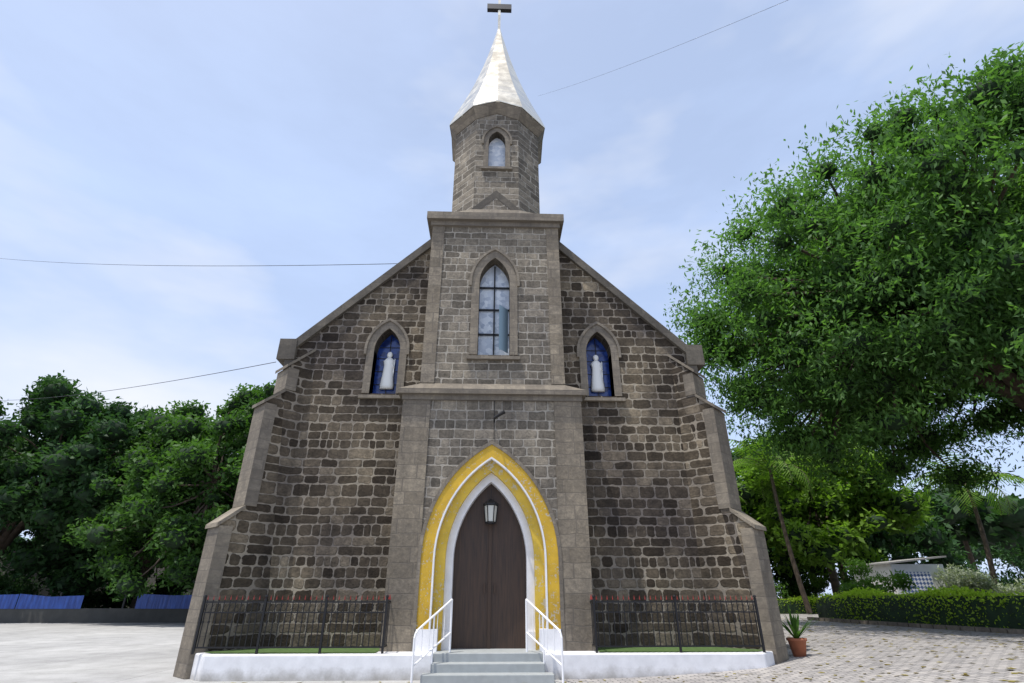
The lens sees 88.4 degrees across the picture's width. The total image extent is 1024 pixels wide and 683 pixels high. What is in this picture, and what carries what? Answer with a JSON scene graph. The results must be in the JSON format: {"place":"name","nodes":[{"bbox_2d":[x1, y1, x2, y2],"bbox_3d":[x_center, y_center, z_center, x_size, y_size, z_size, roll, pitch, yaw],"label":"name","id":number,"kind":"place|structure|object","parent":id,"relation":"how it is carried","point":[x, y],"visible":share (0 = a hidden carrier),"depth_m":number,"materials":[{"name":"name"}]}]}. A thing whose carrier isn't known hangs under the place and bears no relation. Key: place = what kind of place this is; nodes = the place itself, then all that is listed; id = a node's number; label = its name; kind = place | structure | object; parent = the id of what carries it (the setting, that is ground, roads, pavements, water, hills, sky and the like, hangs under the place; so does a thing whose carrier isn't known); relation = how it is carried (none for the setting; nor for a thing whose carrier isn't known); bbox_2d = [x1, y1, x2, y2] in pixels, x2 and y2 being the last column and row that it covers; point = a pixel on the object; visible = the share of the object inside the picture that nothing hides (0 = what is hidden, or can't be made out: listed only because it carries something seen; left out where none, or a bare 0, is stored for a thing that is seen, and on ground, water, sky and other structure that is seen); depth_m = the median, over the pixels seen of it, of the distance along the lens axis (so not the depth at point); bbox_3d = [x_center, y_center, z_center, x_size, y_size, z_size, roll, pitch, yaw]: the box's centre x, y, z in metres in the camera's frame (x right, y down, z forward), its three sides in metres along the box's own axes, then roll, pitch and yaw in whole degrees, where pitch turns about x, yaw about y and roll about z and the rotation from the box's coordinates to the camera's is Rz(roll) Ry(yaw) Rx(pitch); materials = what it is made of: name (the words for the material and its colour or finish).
{"place":"outdoors","nodes":[
{"label":"outdoors","id":0,"kind":"place"},
{"bbox_2d":[0,623,565,682],"bbox_3d":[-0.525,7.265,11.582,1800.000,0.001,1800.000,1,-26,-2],"label":"ground","id":1,"kind":"structure","parent":0,"point":[89,652],"depth_m":15.22,"materials":[{"name":"concrete"}]},
{"bbox_2d":[0,568,44,606],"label":"shrub","id":2,"kind":"object","parent":1,"relation":"on","point":[27,580],"visible":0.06,"depth_m":47.66,"materials":[{"name":"green plant"}]},
{"bbox_2d":[0,569,47,605],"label":"shrub","id":3,"kind":"object","parent":1,"relation":"on","point":[28,587],"visible":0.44,"depth_m":37.64,"materials":[{"name":"green plant"}]},
{"bbox_2d":[47,576,107,607],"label":"shrub","id":4,"kind":"object","parent":1,"relation":"on","point":[89,602],"visible":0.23,"depth_m":42.15,"materials":[{"name":"green plant"}]},
{"bbox_2d":[0,370,167,579],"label":"tree","id":5,"kind":"object","parent":1,"relation":"on","point":[40,479],"visible":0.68,"depth_m":37.28,"materials":[{"name":"green plant"}]},
{"bbox_2d":[0,608,188,622],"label":"boundary wall","id":6,"kind":"structure","parent":1,"relation":"on","point":[105,615],"depth_m":32.57,"materials":[{"name":"grey concrete"}]},
{"bbox_2d":[0,594,191,608],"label":"blue tarp sheeting","id":7,"kind":"object","parent":6,"relation":"on","point":[144,601],"visible":0.79,"depth_m":32.85,"materials":[{"name":"blue plastic"}]},
{"bbox_2d":[60,592,191,607],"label":"tarp posts","id":8,"kind":"object","parent":6,"relation":"on","point":[61,593],"visible":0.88,"depth_m":33.06,"materials":[{"name":"black metal"}]},
{"bbox_2d":[0,551,195,607],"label":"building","id":9,"kind":"structure","parent":1,"relation":"on","point":[43,592],"depth_m":51.21,"materials":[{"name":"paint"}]},
{"bbox_2d":[27,456,230,607],"bbox_3d":[-28.313,15.172,43.242,16.154,13.611,16.206,12,-28,-23],"label":"tree","id":10,"kind":"object","parent":1,"relation":"on","point":[68,580],"visible":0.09,"depth_m":37.73,"materials":[{"name":"green plant"}]},
{"bbox_2d":[128,580,191,606],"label":"shrub","id":11,"kind":"object","parent":1,"relation":"on","point":[158,585],"visible":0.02,"depth_m":47.17,"materials":[{"name":"green plant"}]},
{"bbox_2d":[61,379,275,603],"bbox_3d":[-18.183,10.901,38.084,22.567,16.522,18.165,1,-26,-2],"label":"tree","id":12,"kind":"object","parent":1,"relation":"on","point":[194,468],"visible":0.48,"depth_m":32.84,"materials":[{"name":"green plant"}]},
{"bbox_2d":[190,651,774,681],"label":"plinth","id":13,"kind":"structure","parent":1,"relation":"on","point":[388,666],"depth_m":10.50,"materials":[{"name":"white paint"}]},
{"bbox_2d":[191,594,390,653],"bbox_3d":[-4.507,5.872,10.976,3.821,1.080,0.465,1,-26,-2],"label":"fence","id":14,"kind":"object","parent":13,"relation":"on","point":[326,602],"visible":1,"depth_m":10.82,"materials":[{"name":"black metal"}]},
{"bbox_2d":[204,647,762,653],"bbox_3d":[-0.495,6.762,11.532,12.640,0.062,1.730,1,-26,-2],"label":"grass strip","id":15,"kind":"object","parent":13,"relation":"on","point":[376,650],"visible":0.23,"depth_m":11.11,"materials":[{"name":"green plant"}]},
{"bbox_2d":[415,629,560,651],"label":"church portal bases","id":16,"kind":"object","parent":13,"relation":"on","point":[548,637],"visible":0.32,"depth_m":11.18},
{"bbox_2d":[590,594,765,652],"bbox_3d":[3.468,5.994,11.227,3.541,1.080,0.465,1,-26,-2],"label":"fence","id":17,"kind":"object","parent":13,"relation":"on","point":[594,626],"visible":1,"depth_m":11.08,"materials":[{"name":"black metal"}]},
{"bbox_2d":[260,249,710,646],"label":"church nave walls","id":18,"kind":"structure","parent":1,"relation":"on","point":[334,537],"depth_m":13.38,"materials":[{"name":"grey stone"}]},
{"bbox_2d":[0,362,274,400],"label":"power line","id":19,"kind":"object","parent":18,"relation":"attached to","point":[155,383],"visible":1,"depth_m":18.83,"materials":[{"name":"black metal"}]},
{"bbox_2d":[206,353,312,651],"bbox_3d":[-6.229,3.557,12.915,1.534,7.838,1.534,1,-26,-2],"label":"buttress","id":20,"kind":"object","parent":18,"relation":"attached to","point":[251,556],"visible":0.54,"depth_m":12.27,"materials":[{"name":"grey stone"}]},
{"bbox_2d":[173,349,315,679],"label":"church buttress caps","id":21,"kind":"object","parent":20,"relation":"attached to","point":[212,562],"visible":0.92,"depth_m":11.91,"materials":[{"name":"grey stone"}]},
{"bbox_2d":[358,318,409,398],"bbox_3d":[-3.528,0.519,14.894,1.260,2.450,0.500,1,-26,-2],"label":"window frame","id":22,"kind":"object","parent":18,"relation":"attached to","point":[381,328],"visible":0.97,"depth_m":14.78,"materials":[{"name":"grey stone"}]},
{"bbox_2d":[373,335,399,393],"bbox_3d":[-3.536,0.691,15.077,0.720,1.980,0.001,1,-26,-2],"label":"stained glass window","id":23,"kind":"structure","parent":22,"relation":"in","point":[382,352],"depth_m":15.14,"materials":[{"name":"blue glass"}]},
{"bbox_2d":[373,336,397,393],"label":"window bars","id":24,"kind":"object","parent":23,"relation":"attached to","point":[390,347],"visible":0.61,"depth_m":15.16,"materials":[{"name":"black metal"}]},
{"bbox_2d":[379,352,395,389],"bbox_3d":[-3.514,0.816,14.951,0.405,1.146,0.175,1,-26,-2],"label":"statue","id":25,"kind":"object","parent":18,"relation":"attached to","point":[387,381],"visible":1,"depth_m":14.84,"materials":[{"name":"white stone"}]},
{"bbox_2d":[410,441,565,651],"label":"arch molding","id":26,"kind":"structure","parent":18,"relation":"attached to","point":[504,450],"depth_m":12.07,"materials":[{"name":"yellow paint"}]},
{"bbox_2d":[416,445,560,628],"bbox_3d":[-0.509,4.858,12.255,3.100,4.820,0.665,1,-26,-2],"label":"door arch","id":27,"kind":"structure","parent":18,"relation":"on","point":[509,463],"depth_m":12.11,"materials":[{"name":"yellow paint"}]},
{"bbox_2d":[429,457,548,628],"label":"arch molding","id":28,"kind":"structure","parent":27,"relation":"attached to","point":[463,483],"depth_m":12.17,"materials":[{"name":"white paint"}]},
{"bbox_2d":[431,460,545,650],"bbox_3d":[-0.512,5.039,12.259,2.546,4.499,0.500,1,-26,-2],"label":"door arch","id":29,"kind":"structure","parent":18,"relation":"on","point":[475,479],"depth_m":12.19,"materials":[{"name":"yellow paint"}]},
{"bbox_2d":[442,473,534,630],"bbox_3d":[-0.515,5.209,12.266,2.046,4.198,0.340,1,-26,-2],"label":"door frame","id":30,"kind":"object","parent":18,"relation":"on","point":[485,483],"visible":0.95,"depth_m":12.31,"materials":[{"name":"white paint"}]},
{"bbox_2d":[451,484,525,648],"bbox_3d":[-0.519,5.355,12.317,1.700,3.980,0.001,1,-26,-2],"label":"church door","id":31,"kind":"structure","parent":30,"relation":"in","point":[470,597],"depth_m":12.22,"materials":[{"name":"brown wood"}]},
{"bbox_2d":[483,493,495,648],"bbox_3d":[-0.518,5.269,12.336,0.280,3.350,0.060,1,-26,-2],"label":"door trim","id":32,"kind":"structure","parent":31,"relation":"attached to","point":[489,588],"depth_m":12.12,"materials":[{"name":"brown wood"}]},
{"bbox_2d":[276,190,704,373],"bbox_3d":[-0.533,-1.928,16.287,11.960,6.489,0.730,1,-26,-2],"label":"gable coping","id":33,"kind":"object","parent":18,"relation":"on","point":[288,349],"visible":0.45,"depth_m":15.48,"materials":[{"name":"grey stone"}]},
{"bbox_2d":[452,114,539,213],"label":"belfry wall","id":34,"kind":"structure","parent":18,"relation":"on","point":[516,186],"depth_m":18.08,"materials":[{"name":"grey stone"}]},
{"bbox_2d":[481,125,511,170],"bbox_3d":[-0.524,-6.663,18.304,1.060,2.050,0.380,1,-26,-2],"label":"window frame","id":35,"kind":"object","parent":34,"relation":"attached to","point":[493,130],"visible":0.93,"depth_m":18.24,"materials":[{"name":"grey stone"}]},
{"bbox_2d":[488,138,504,165],"bbox_3d":[-0.530,-6.539,18.445,0.580,1.630,0.001,1,-26,-2],"label":"window","id":36,"kind":"structure","parent":35,"relation":"in","point":[496,152],"depth_m":18.47,"materials":[{"name":"glass"}]},
{"bbox_2d":[450,102,543,164],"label":"cornice","id":37,"kind":"structure","parent":34,"relation":"attached to","point":[520,114],"depth_m":18.92,"materials":[{"name":"grey stone"}]},
{"bbox_2d":[450,29,544,162],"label":"church spire","id":38,"kind":"structure","parent":34,"relation":"on","point":[497,80],"depth_m":20.14,"materials":[{"name":"metal"}]},
{"bbox_2d":[487,3,511,12],"bbox_3d":[-0.574,-15.197,23.995,1.100,0.350,0.180,1,-26,-2],"label":"cross arm","id":39,"kind":"object","parent":38,"relation":"on","point":[505,8],"visible":1,"depth_m":23.91},
{"bbox_2d":[498,0,500,28],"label":"cross post","id":40,"kind":"object","parent":38,"relation":"on","point":[499,10],"visible":0.83,"depth_m":23.70,"materials":[{"name":"white metal"}]},
{"bbox_2d":[591,355,604,392],"bbox_3d":[2.442,0.906,15.138,0.405,1.146,0.175,1,-26,-2],"label":"statue","id":41,"kind":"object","parent":18,"relation":"attached to","point":[597,383],"visible":1,"depth_m":15.03,"materials":[{"name":"white stone"}]},
{"bbox_2d":[577,321,625,401],"bbox_3d":[2.468,0.610,15.082,1.260,2.450,0.500,1,-26,-2],"label":"window frame","id":42,"kind":"object","parent":18,"relation":"attached to","point":[605,332],"visible":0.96,"depth_m":14.96,"materials":[{"name":"grey stone"}]},
{"bbox_2d":[586,338,610,395],"bbox_3d":[2.460,0.782,15.266,0.720,1.980,0.001,1,-26,-2],"label":"stained glass window","id":43,"kind":"structure","parent":42,"relation":"in","point":[602,355],"depth_m":15.33,"materials":[{"name":"blue glass"}]},
{"bbox_2d":[586,339,610,395],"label":"window bars","id":44,"kind":"object","parent":43,"relation":"attached to","point":[595,350],"visible":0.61,"depth_m":15.35,"materials":[{"name":"black metal"}]},
{"bbox_2d":[670,358,761,649],"bbox_3d":[5.195,3.730,13.274,1.534,7.838,1.534,1,-26,-2],"label":"buttress","id":45,"kind":"object","parent":18,"relation":"attached to","point":[723,566],"visible":0.5,"depth_m":12.61,"materials":[{"name":"grey stone"}]},
{"bbox_2d":[667,353,788,663],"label":"church buttress caps","id":46,"kind":"object","parent":45,"relation":"on","point":[762,585],"visible":0.91,"depth_m":12.36,"materials":[{"name":"grey stone"}]},
{"bbox_2d":[420,649,554,682],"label":"church steps","id":47,"kind":"structure","parent":1,"relation":"on","point":[488,666],"depth_m":10.32,"materials":[{"name":"grey concrete"}]},
{"bbox_2d":[410,598,563,682],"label":"stair railings","id":48,"kind":"object","parent":47,"relation":"on","point":[413,664],"visible":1,"depth_m":10.59,"materials":[{"name":"white metal"}]},
{"bbox_2d":[14,485,1023,593],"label":"tree belt","id":49,"kind":"object","parent":1,"relation":"on","point":[1001,528],"visible":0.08,"depth_m":50.56,"materials":[{"name":"green plant"}]},
{"bbox_2d":[663,41,1023,501],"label":"tree","id":50,"kind":"object","parent":1,"relation":"on","point":[868,304],"visible":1,"depth_m":17.61,"materials":[{"name":"green plant"}]},
{"bbox_2d":[979,540,1023,591],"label":"shrub","id":51,"kind":"object","parent":1,"relation":"on","point":[1011,581],"visible":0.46,"depth_m":31.54,"materials":[{"name":"green plant"}]},
{"bbox_3d":[-44.583,4.529,36.895,0.320,26.961,2.400,1,-26,-2],"label":"utility pole","id":52,"kind":"object","parent":1,"relation":"on","visible":0},
{"bbox_2d":[0,258,396,265],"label":"power line","id":53,"kind":"object","parent":52,"relation":"attached to","point":[177,265],"visible":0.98,"depth_m":21.84,"materials":[{"name":"black metal"}]},
{"bbox_2d":[422,400,558,531],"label":"wall","id":54,"kind":"structure","parent":0,"point":[523,432],"depth_m":13.12,"materials":[{"name":"grey stone"}]},
{"bbox_2d":[379,400,595,651],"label":"pilasters","id":55,"kind":"object","parent":54,"relation":"attached to","point":[407,518],"visible":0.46,"depth_m":12.18,"materials":[{"name":"grey stone"}]},
{"bbox_2d":[398,383,586,405],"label":"stone cornice","id":56,"kind":"structure","parent":54,"relation":"attached to","point":[483,392],"depth_m":13.51,"materials":[{"name":"grey stone"}]},
{"bbox_2d":[493,401,504,423],"bbox_3d":[-0.311,1.837,13.105,0.297,1.100,0.496,1,-26,-2],"label":"wall bracket","id":57,"kind":"object","parent":54,"relation":"attached to","point":[499,414],"visible":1,"depth_m":12.94,"materials":[{"name":"black metal"}]},
{"bbox_2d":[483,489,498,523],"bbox_3d":[-0.509,3.968,12.677,0.380,0.810,0.329,1,-26,-2],"label":"lantern","id":58,"kind":"object","parent":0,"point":[491,502],"depth_m":12.54,"materials":[{"name":"black metal"}]},
{"bbox_2d":[434,227,551,384],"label":"church tower","id":59,"kind":"structure","parent":0,"point":[465,249],"depth_m":14.99,"materials":[{"name":"grey stone"}]},
{"bbox_2d":[420,226,564,384],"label":"church tower quoins","id":60,"kind":"object","parent":59,"relation":"attached to","point":[431,329],"visible":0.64,"depth_m":14.97,"materials":[{"name":"grey stone"}]},
{"bbox_2d":[467,247,519,360],"bbox_3d":[-0.512,-1.083,15.219,1.460,3.678,0.480,1,-26,-2],"label":"window frame","id":61,"kind":"object","parent":59,"relation":"attached to","point":[487,257],"visible":0.97,"depth_m":15.11,"materials":[{"name":"grey stone"}]},
{"bbox_2d":[478,265,508,354],"bbox_3d":[-0.520,-0.903,15.387,0.880,3.180,0.001,1,-26,-2],"label":"window pane","id":62,"kind":"structure","parent":61,"relation":"in","point":[485,343],"depth_m":15.43,"materials":[{"name":"glass"}]},
{"bbox_2d":[478,267,508,354],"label":"church tower window bars","id":63,"kind":"object","parent":62,"relation":"attached to","point":[494,310],"visible":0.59,"depth_m":15.32,"materials":[{"name":"black metal"}]},
{"bbox_2d":[499,304,507,352],"bbox_3d":[-0.240,-0.366,14.868,0.257,1.400,0.306,1,-26,-2],"label":"open window sash","id":64,"kind":"object","parent":61,"relation":"attached to","point":[503,328],"visible":1,"depth_m":14.86,"materials":[{"name":"glass"}]},
{"bbox_2d":[427,211,563,240],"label":"cornice","id":65,"kind":"structure","parent":59,"relation":"on","point":[489,219],"depth_m":16.19,"materials":[{"name":"grey stone"}]},
{"bbox_2d":[458,209,529,212],"bbox_3d":[-0.574,-3.344,18.265,3.800,0.620,3.800,1,-26,-2],"label":"ledge","id":66,"kind":"object","parent":65,"relation":"on","point":[495,211],"visible":0.09,"depth_m":16.90,"materials":[{"name":"grey stone"}]},
{"bbox_2d":[0,0,1023,596],"label":"sky","id":67,"kind":"structure","parent":0,"point":[219,141],"materials":[{"name":"blue"}]},
{"bbox_2d":[539,1,784,95],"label":"power line","id":68,"kind":"object","parent":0,"point":[675,46],"visible":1,"depth_m":11.61,"materials":[{"name":"black metal"}]},
{"bbox_2d":[564,597,1023,682],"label":"paving","id":69,"kind":"structure","parent":0,"point":[986,659],"depth_m":10.45,"materials":[{"name":"grey stone"}]},
{"bbox_2d":[731,451,742,480],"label":"tree","id":70,"kind":"object","parent":69,"relation":"on","point":[736,476],"depth_m":52.10,"materials":[{"name":"green plant"}]},
{"bbox_2d":[729,431,832,613],"bbox_3d":[17.603,11.334,33.770,6.782,10.904,6.242,1,-26,-2],"label":"palm","id":71,"kind":"object","parent":69,"relation":"on","point":[740,462],"visible":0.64,"depth_m":34.95,"materials":[{"name":"green plant"}]},
{"bbox_2d":[773,577,791,599],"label":"shrub","id":72,"kind":"object","parent":69,"relation":"on","point":[778,587],"visible":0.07,"depth_m":43.12,"materials":[{"name":"green plant"}]},
{"bbox_2d":[772,568,792,599],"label":"shrub","id":73,"kind":"object","parent":69,"relation":"on","point":[782,589],"depth_m":47.95,"materials":[{"name":"green plant"}]},
{"bbox_2d":[774,569,814,596],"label":"shrub","id":74,"kind":"object","parent":69,"relation":"on","point":[801,576],"visible":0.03,"depth_m":49.01,"materials":[{"name":"green plant"}]},
{"bbox_2d":[777,596,817,613],"bbox_3d":[16.340,16.605,33.173,10.860,1.094,1.794,-3,-26,6],"label":"hedge","id":75,"kind":"object","parent":69,"relation":"on","point":[796,604],"visible":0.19,"depth_m":32.44,"materials":[{"name":"green plant"}]},
{"bbox_2d":[781,603,817,656],"bbox_3d":[6.373,6.477,11.833,0.917,1.070,0.746,1,-26,-2],"label":"potted plant","id":76,"kind":"object","parent":69,"relation":"on","point":[797,643],"visible":0.98,"depth_m":11.80,"materials":[{"name":"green plant"}]},
{"bbox_2d":[777,564,840,598],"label":"shrub","id":77,"kind":"object","parent":69,"relation":"on","point":[817,589],"visible":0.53,"depth_m":45.20,"materials":[{"name":"green plant"}]},
{"bbox_2d":[801,560,854,589],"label":"shrub","id":78,"kind":"object","parent":69,"relation":"on","point":[846,578],"visible":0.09,"depth_m":40.85,"materials":[{"name":"green plant"}]},
{"bbox_2d":[736,438,935,594],"bbox_3d":[22.950,12.859,38.440,13.664,12.306,12.174,1,-26,-2],"label":"tree","id":79,"kind":"object","parent":69,"relation":"on","point":[825,528],"visible":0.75,"depth_m":36.06,"materials":[{"name":"green plant"}]},
{"bbox_2d":[730,424,970,588],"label":"tree","id":80,"kind":"object","parent":69,"relation":"on","point":[929,539],"visible":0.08,"depth_m":41.70,"materials":[{"name":"green plant"}]},
{"bbox_2d":[721,617,1023,681],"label":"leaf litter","id":81,"kind":"object","parent":69,"relation":"on","point":[900,649],"visible":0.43,"depth_m":11.39,"materials":[{"name":"brown plant"}]},
{"bbox_2d":[838,557,916,593],"bbox_3d":[18.015,12.103,26.087,3.009,2.858,3.358,17,-30,-31],"label":"shrub","id":82,"kind":"object","parent":69,"relation":"on","point":[903,579],"visible":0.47,"depth_m":26.19,"materials":[{"name":"green plant"}]},
{"bbox_2d":[896,542,928,560],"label":"shrub","id":83,"kind":"object","parent":69,"relation":"on","point":[900,548],"visible":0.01,"depth_m":52.66,"materials":[{"name":"green plant"}]},
{"bbox_2d":[807,617,1023,634],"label":"garden kerb","id":84,"kind":"structure","parent":69,"relation":"on","point":[972,628],"depth_m":17.91,"materials":[{"name":"grey concrete"}]},
{"bbox_2d":[902,450,1023,590],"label":"palm","id":85,"kind":"object","parent":69,"relation":"on","point":[992,571],"visible":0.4,"depth_m":30.82,"materials":[{"name":"green plant"}]},
{"bbox_2d":[922,554,1008,581],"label":"shrub","id":86,"kind":"object","parent":69,"relation":"on","point":[973,565],"visible":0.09,"depth_m":42.55,"materials":[{"name":"green plant"}]},
{"bbox_2d":[853,556,947,593],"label":"garden shed","id":87,"kind":"structure","parent":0,"point":[923,575],"depth_m":29.30,"materials":[{"name":"grey"}]},
{"label":"garden bed soil","id":88,"kind":"structure","parent":0,"visible":0},
{"bbox_2d":[812,583,1023,629],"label":"hedge","id":89,"kind":"object","parent":88,"relation":"on","point":[944,606],"visible":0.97,"depth_m":18.04,"materials":[{"name":"green plant"}]},
{"bbox_2d":[934,563,1023,595],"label":"grey shrub","id":90,"kind":"object","parent":88,"relation":"on","point":[959,578],"visible":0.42,"depth_m":27.87,"materials":[{"name":"green plant"}]}
]}

